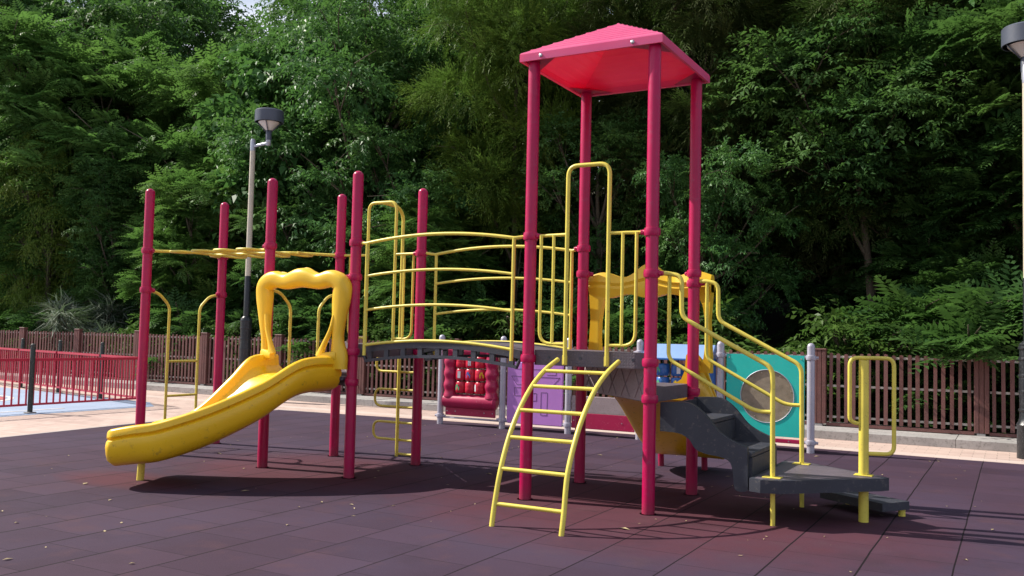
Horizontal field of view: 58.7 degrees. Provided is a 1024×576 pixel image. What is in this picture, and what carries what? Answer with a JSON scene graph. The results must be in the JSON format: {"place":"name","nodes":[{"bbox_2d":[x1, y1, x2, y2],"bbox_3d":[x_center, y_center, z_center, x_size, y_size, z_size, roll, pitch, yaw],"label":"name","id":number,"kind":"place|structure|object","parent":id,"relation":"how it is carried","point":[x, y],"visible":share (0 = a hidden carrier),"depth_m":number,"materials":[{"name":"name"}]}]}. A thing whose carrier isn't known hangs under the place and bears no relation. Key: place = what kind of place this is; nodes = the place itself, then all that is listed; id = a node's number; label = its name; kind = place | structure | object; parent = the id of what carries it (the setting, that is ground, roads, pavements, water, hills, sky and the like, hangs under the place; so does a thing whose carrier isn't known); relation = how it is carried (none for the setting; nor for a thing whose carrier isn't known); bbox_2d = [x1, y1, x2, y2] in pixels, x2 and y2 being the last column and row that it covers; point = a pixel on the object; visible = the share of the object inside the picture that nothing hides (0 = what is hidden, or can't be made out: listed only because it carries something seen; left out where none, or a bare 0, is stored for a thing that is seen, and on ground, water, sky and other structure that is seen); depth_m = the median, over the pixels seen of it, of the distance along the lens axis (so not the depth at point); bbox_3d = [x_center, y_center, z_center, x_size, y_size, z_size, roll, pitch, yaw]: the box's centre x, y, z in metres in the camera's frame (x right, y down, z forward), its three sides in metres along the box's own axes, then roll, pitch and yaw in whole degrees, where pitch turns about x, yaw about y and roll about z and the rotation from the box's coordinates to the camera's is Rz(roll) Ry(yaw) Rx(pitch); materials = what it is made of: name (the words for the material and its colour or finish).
{"place":"outdoors","nodes":[
{"label":"outdoors","id":0,"kind":"place"},
{"bbox_2d":[68,0,609,172],"label":"sky","id":1,"kind":"structure","parent":0,"point":[248,3],"materials":[{"name":"white"}]},
{"bbox_2d":[2,192,1018,432],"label":"hillside","id":2,"kind":"structure","parent":0,"point":[774,321],"depth_m":23.80,"materials":[{"name":"green plant"}]},
{"bbox_2d":[0,0,85,31],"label":"broadleaf tree","id":3,"kind":"object","parent":2,"relation":"on","point":[33,2],"visible":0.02,"depth_m":37.96,"materials":[{"name":"green plant"}]},
{"bbox_2d":[0,0,163,312],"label":"fern leaved tree","id":4,"kind":"object","parent":2,"relation":"on","point":[8,16],"visible":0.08,"depth_m":30.45,"materials":[{"name":"green plant"}]},
{"bbox_2d":[0,0,168,256],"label":"broadleaf tree","id":5,"kind":"object","parent":2,"relation":"on","point":[81,10],"visible":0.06,"depth_m":35.23,"materials":[{"name":"green plant"}]},
{"bbox_2d":[47,150,168,353],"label":"broadleaf tree","id":6,"kind":"object","parent":2,"relation":"on","point":[94,257],"visible":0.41,"depth_m":27.87,"materials":[{"name":"green plant"}]},
{"bbox_2d":[64,0,218,70],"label":"broadleaf tree","id":7,"kind":"object","parent":2,"relation":"on","point":[133,28],"visible":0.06,"depth_m":34.46,"materials":[{"name":"green plant"}]},
{"bbox_2d":[69,0,246,54],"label":"broadleaf tree","id":8,"kind":"object","parent":2,"relation":"on","point":[205,17],"depth_m":44.03,"materials":[{"name":"green plant"}]},
{"bbox_2d":[106,59,217,145],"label":"broadleaf tree","id":9,"kind":"object","parent":2,"relation":"on","point":[136,102],"depth_m":31.48,"materials":[{"name":"green plant"}]},
{"bbox_2d":[81,0,265,72],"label":"broadleaf tree","id":10,"kind":"object","parent":2,"relation":"on","point":[208,9],"visible":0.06,"depth_m":40.37,"materials":[{"name":"green plant"}]},
{"bbox_2d":[210,0,374,106],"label":"broadleaf tree","id":11,"kind":"object","parent":2,"relation":"on","point":[255,30],"visible":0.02,"depth_m":29.18,"materials":[{"name":"green plant"}]},
{"bbox_2d":[238,0,459,279],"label":"broadleaf tree","id":12,"kind":"object","parent":2,"relation":"on","point":[365,14],"visible":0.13,"depth_m":24.47,"materials":[{"name":"green plant"}]},
{"bbox_2d":[324,0,461,194],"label":"broadleaf tree","id":13,"kind":"object","parent":2,"relation":"on","point":[378,11],"visible":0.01,"depth_m":28.04,"materials":[{"name":"green plant"}]},
{"bbox_2d":[360,0,601,338],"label":"broadleaf tree","id":14,"kind":"object","parent":2,"relation":"on","point":[505,286],"visible":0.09,"depth_m":23.31,"materials":[{"name":"green plant"}]},
{"bbox_2d":[369,0,605,315],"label":"broadleaf tree","id":15,"kind":"object","parent":2,"relation":"on","point":[518,153],"visible":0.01,"depth_m":25.64,"materials":[{"name":"green plant"}]},
{"bbox_2d":[512,105,689,343],"bbox_3d":[2.098,-0.594,20.918,4.426,7.023,4.447,2,-3,-7],"label":"broadleaf tree","id":16,"kind":"object","parent":2,"relation":"on","point":[597,253],"visible":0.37,"depth_m":20.24,"materials":[{"name":"green plant"}]},
{"bbox_2d":[527,0,686,306],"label":"broadleaf tree","id":17,"kind":"object","parent":2,"relation":"on","point":[592,191],"visible":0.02,"depth_m":24.60,"materials":[{"name":"green plant"}]},
{"bbox_2d":[554,0,789,348],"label":"broadleaf tree","id":18,"kind":"object","parent":2,"relation":"on","point":[743,287],"visible":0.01,"depth_m":23.00,"materials":[{"name":"green plant"}]},
{"bbox_2d":[680,0,908,339],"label":"broadleaf tree","id":19,"kind":"object","parent":2,"relation":"on","point":[782,298],"visible":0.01,"depth_m":22.62,"materials":[{"name":"green plant"}]},
{"bbox_2d":[766,0,933,302],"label":"broadleaf tree","id":20,"kind":"object","parent":2,"relation":"on","point":[881,176],"depth_m":19.88,"materials":[{"name":"green plant"}]},
{"bbox_2d":[688,0,1020,416],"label":"broadleaf tree","id":21,"kind":"object","parent":2,"relation":"on","point":[800,51],"visible":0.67,"depth_m":17.41,"materials":[{"name":"green plant"}]},
{"bbox_2d":[0,380,1023,463],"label":"paving","id":22,"kind":"structure","parent":0,"point":[48,422],"depth_m":15.00,"materials":[{"name":"beige concrete"}]},
{"bbox_2d":[0,338,137,399],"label":"railing","id":23,"kind":"object","parent":22,"relation":"on","point":[22,350],"visible":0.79,"depth_m":20.05,"materials":[{"name":"red metal"}]},
{"bbox_2d":[0,387,152,416],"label":"blue flooring","id":24,"kind":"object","parent":22,"relation":"on","point":[87,406],"visible":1,"depth_m":17.51,"materials":[{"name":"rubber"}]},
{"bbox_2d":[0,395,61,411],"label":"painted line","id":25,"kind":"object","parent":24,"relation":"on","point":[9,397],"visible":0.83,"depth_m":16.56,"materials":[{"name":"white paint"}]},
{"bbox_2d":[0,344,137,412],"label":"railing","id":26,"kind":"object","parent":24,"relation":"on","point":[31,367],"visible":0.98,"depth_m":16.14,"materials":[{"name":"red metal"}]},
{"bbox_2d":[0,409,321,437],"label":"edging strip","id":27,"kind":"object","parent":22,"relation":"on","point":[109,425],"visible":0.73,"depth_m":13.42,"materials":[{"name":"beige concrete"}]},
{"bbox_2d":[238,107,283,366],"bbox_3d":[-5.436,-0.712,19.547,0.913,6.265,0.610,0,-3,29],"label":"street lamp","id":28,"kind":"object","parent":22,"relation":"on","point":[269,120],"visible":0.81,"depth_m":19.57,"materials":[{"name":"grey metal"}]},
{"bbox_2d":[0,410,1023,575],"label":"rubber flooring","id":29,"kind":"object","parent":22,"relation":"on","point":[199,512],"visible":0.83,"depth_m":7.68,"materials":[{"name":"rubber"}]},
{"bbox_2d":[2,427,992,571],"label":"fallen leaves","id":30,"kind":"object","parent":29,"relation":"on","point":[394,505],"visible":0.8,"depth_m":7.87,"materials":[{"name":"brown plant"}]},
{"bbox_2d":[105,23,908,535],"bbox_3d":[-0.533,-0.293,9.372,8.467,4.594,4.330,1,-3,11],"label":"play structure","id":31,"kind":"object","parent":29,"relation":"on","point":[691,415],"visible":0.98,"depth_m":8.84,"materials":[{"name":"paint"}]},
{"bbox_2d":[435,335,818,453],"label":"play panel wall","id":32,"kind":"structure","parent":29,"relation":"on","point":[489,402],"depth_m":13.86,"materials":[{"name":"multicoloured plastic"}]},
{"bbox_2d":[1001,21,1023,458],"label":"street lamp","id":33,"kind":"object","parent":22,"relation":"on","point":[1012,37],"visible":0.96,"depth_m":12.64,"materials":[{"name":"grey metal"}]},
{"label":"ground","id":34,"kind":"structure","parent":0,"visible":0},
{"bbox_2d":[0,308,30,362],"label":"feathery shrub","id":35,"kind":"object","parent":34,"relation":"on","point":[3,323],"visible":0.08,"depth_m":28.20,"materials":[{"name":"green plant"}]},
{"bbox_2d":[0,130,44,341],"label":"fern leaved tree","id":36,"kind":"object","parent":34,"relation":"on","point":[1,253],"visible":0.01,"depth_m":32.94,"materials":[{"name":"green plant"}]},
{"bbox_2d":[1,300,118,367],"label":"feathery shrub","id":37,"kind":"object","parent":34,"relation":"on","point":[24,319],"visible":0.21,"depth_m":27.27,"materials":[{"name":"green plant"}]},
{"bbox_2d":[0,125,137,354],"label":"weeping tree","id":38,"kind":"object","parent":34,"relation":"on","point":[49,282],"visible":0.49,"depth_m":29.02,"materials":[{"name":"green plant"}]},
{"bbox_2d":[30,286,137,370],"bbox_3d":[-12.322,1.464,26.420,3.346,3.082,3.902,3,-4,-32],"label":"silvery shrub","id":39,"kind":"object","parent":34,"relation":"on","point":[60,316],"visible":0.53,"depth_m":26.64,"materials":[{"name":"green plant"}]},
{"bbox_2d":[0,11,191,312],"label":"fern leaved tree","id":40,"kind":"object","parent":34,"relation":"on","point":[13,100],"visible":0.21,"depth_m":29.42,"materials":[{"name":"green plant"}]},
{"bbox_2d":[0,45,238,332],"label":"fern leaved tree","id":41,"kind":"object","parent":34,"relation":"on","point":[113,138],"visible":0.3,"depth_m":28.89,"materials":[{"name":"green plant"}]},
{"bbox_2d":[88,319,160,376],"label":"leafy shrub","id":42,"kind":"object","parent":34,"relation":"on","point":[132,328],"visible":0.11,"depth_m":25.23,"materials":[{"name":"green plant"}]},
{"bbox_2d":[108,164,265,362],"bbox_3d":[-9.048,-0.265,26.116,4.328,6.474,5.963,4,-4,-42],"label":"fern leaved tree","id":43,"kind":"object","parent":34,"relation":"on","point":[197,274],"visible":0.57,"depth_m":25.16,"materials":[{"name":"green plant"}]},
{"bbox_2d":[135,287,258,380],"bbox_3d":[-8.284,1.496,24.705,3.717,3.023,3.948,1,-3,-2],"label":"feathery shrub","id":44,"kind":"object","parent":34,"relation":"on","point":[188,316],"visible":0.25,"depth_m":24.09,"materials":[{"name":"green plant"}]},
{"bbox_2d":[110,39,302,363],"bbox_3d":[-9.028,-2.305,28.751,7.938,10.535,5.762,0,-3,19],"label":"fern leaved tree","id":45,"kind":"object","parent":34,"relation":"on","point":[199,86],"visible":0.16,"depth_m":27.54,"materials":[{"name":"green plant"}]},
{"bbox_2d":[202,303,291,376],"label":"leafy shrub","id":46,"kind":"object","parent":34,"relation":"on","point":[237,329],"visible":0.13,"depth_m":22.84,"materials":[{"name":"green plant"}]},
{"bbox_2d":[213,200,373,357],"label":"fern leaved tree","id":47,"kind":"object","parent":34,"relation":"on","point":[288,265],"visible":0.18,"depth_m":23.16,"materials":[{"name":"green plant"}]},
{"bbox_2d":[190,19,407,311],"bbox_3d":[-6.424,-2.607,26.382,5.919,10.714,6.408,4,-4,-39],"label":"leaved tree","id":48,"kind":"object","parent":34,"relation":"on","point":[248,80],"visible":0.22,"depth_m":24.75,"materials":[{"name":"green plant"}]},
{"bbox_2d":[272,293,390,385],"bbox_3d":[-4.186,1.397,22.028,4.128,3.160,3.886,0,-3,27],"label":"feathery shrub","id":49,"kind":"object","parent":34,"relation":"on","point":[304,325],"visible":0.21,"depth_m":21.36,"materials":[{"name":"green plant"}]},
{"bbox_2d":[207,0,487,337],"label":"broadleaf tree","id":50,"kind":"object","parent":34,"relation":"on","point":[323,79],"visible":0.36,"depth_m":22.90,"materials":[{"name":"green plant"}]},
{"bbox_2d":[359,309,452,393],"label":"leafy shrub","id":51,"kind":"object","parent":34,"relation":"on","point":[376,333],"visible":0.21,"depth_m":20.74,"materials":[{"name":"green plant"}]},
{"bbox_2d":[284,90,553,385],"bbox_3d":[-2.380,-1.048,23.183,6.711,7.916,6.199,4,-4,-37],"label":"broadleaf tree","id":52,"kind":"object","parent":34,"relation":"on","point":[354,146],"visible":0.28,"depth_m":22.04,"materials":[{"name":"green plant"}]},
{"bbox_2d":[360,194,508,395],"bbox_3d":[-2.008,0.317,21.710,3.834,5.048,5.283,2,-3,-11],"label":"fern leaved tree","id":53,"kind":"object","parent":34,"relation":"on","point":[382,287],"visible":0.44,"depth_m":20.56,"materials":[{"name":"green plant"}]},
{"bbox_2d":[378,277,520,395],"bbox_3d":[-1.299,1.375,20.366,4.128,3.160,3.886,3,-4,-34],"label":"feathery shrub","id":54,"kind":"object","parent":34,"relation":"on","point":[445,321],"visible":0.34,"depth_m":19.49,"materials":[{"name":"green plant"}]},
{"bbox_2d":[385,0,624,385],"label":"needle tree","id":55,"kind":"object","parent":34,"relation":"on","point":[513,123],"visible":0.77,"depth_m":21.00,"materials":[{"name":"green plant"}]},
{"bbox_2d":[0,370,1016,452],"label":"kerb","id":56,"kind":"structure","parent":34,"relation":"on","point":[964,441],"depth_m":14.54,"materials":[{"name":"concrete"}]},
{"bbox_2d":[0,327,1018,437],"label":"picket fence","id":57,"kind":"object","parent":56,"relation":"on","point":[981,383],"visible":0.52,"depth_m":16.16,"materials":[{"name":"brown paint"}]},
{"bbox_2d":[8,350,1018,430],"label":"undergrowth","id":58,"kind":"object","parent":34,"relation":"on","point":[905,415],"visible":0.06,"depth_m":16.48,"materials":[{"name":"green plant"}]},
{"bbox_2d":[448,296,589,395],"bbox_3d":[0.578,1.567,19.775,3.295,2.802,3.660,0,-3,26],"label":"leafy shrub","id":59,"kind":"object","parent":34,"relation":"on","point":[518,322],"visible":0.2,"depth_m":18.98,"materials":[{"name":"green plant"}]},
{"bbox_2d":[519,278,680,397],"bbox_3d":[2.044,1.380,19.021,3.886,3.160,4.128,2,-3,-4],"label":"feathery shrub","id":60,"kind":"object","parent":34,"relation":"on","point":[614,316],"visible":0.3,"depth_m":18.23,"materials":[{"name":"green plant"}]},
{"bbox_2d":[602,293,760,390],"bbox_3d":[3.521,1.482,17.787,3.445,2.930,3.827,3,-4,-35],"label":"leafy shrub","id":61,"kind":"object","parent":34,"relation":"on","point":[681,324],"visible":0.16,"depth_m":17.60,"materials":[{"name":"green plant"}]},
{"bbox_2d":[550,0,820,306],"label":"needle tree","id":62,"kind":"object","parent":34,"relation":"on","point":[675,101],"visible":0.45,"depth_m":19.65,"materials":[{"name":"green plant"}]},
{"bbox_2d":[617,134,814,387],"bbox_3d":[4.034,-0.049,18.701,4.199,5.827,3.879,0,-3,28],"label":"broadleaf tree","id":63,"kind":"object","parent":34,"relation":"on","point":[727,253],"visible":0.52,"depth_m":18.05,"materials":[{"name":"green plant"}]},
{"bbox_2d":[717,336,773,384],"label":"leafy shrub","id":64,"kind":"object","parent":34,"relation":"on","point":[750,348],"visible":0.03,"depth_m":17.36,"materials":[{"name":"green plant"}]},
{"bbox_2d":[679,0,980,373],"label":"needle tree","id":65,"kind":"object","parent":34,"relation":"on","point":[790,10],"visible":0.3,"depth_m":18.35,"materials":[{"name":"green plant"}]},
{"bbox_2d":[746,294,956,423],"bbox_3d":[5.906,1.504,16.286,3.660,2.802,3.295,2,-3,-5],"label":"leafy shrub","id":66,"kind":"object","parent":34,"relation":"on","point":[825,323],"visible":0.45,"depth_m":15.95,"materials":[{"name":"green plant"}]},
{"bbox_2d":[743,77,1001,393],"bbox_3d":[7.707,-0.745,19.767,5.376,6.948,5.316,1,-3,-3],"label":"fern leaved tree","id":67,"kind":"object","parent":34,"relation":"on","point":[808,302],"visible":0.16,"depth_m":18.98,"materials":[{"name":"green plant"}]},
{"bbox_2d":[830,255,1022,434],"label":"feathery shrub","id":68,"kind":"object","parent":34,"relation":"on","point":[960,317],"visible":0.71,"depth_m":14.77,"materials":[{"name":"green plant"}]},
{"bbox_2d":[845,101,1022,400],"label":"fern leaved tree","id":69,"kind":"object","parent":34,"relation":"on","point":[965,268],"visible":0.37,"depth_m":16.84,"materials":[{"name":"green plant"}]},
{"bbox_2d":[854,0,1023,271],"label":"fern leaved tree","id":70,"kind":"object","parent":34,"relation":"on","point":[973,45],"visible":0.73,"depth_m":16.09,"materials":[{"name":"green plant"}]},
{"bbox_2d":[918,0,1023,292],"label":"leaved tree","id":71,"kind":"object","parent":34,"relation":"on","point":[971,4],"visible":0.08,"depth_m":16.37,"materials":[{"name":"green plant"}]},
{"bbox_2d":[954,287,1022,413],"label":"feathery shrub","id":72,"kind":"object","parent":34,"relation":"on","point":[1017,337],"visible":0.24,"depth_m":14.49,"materials":[{"name":"green plant"}]}
]}

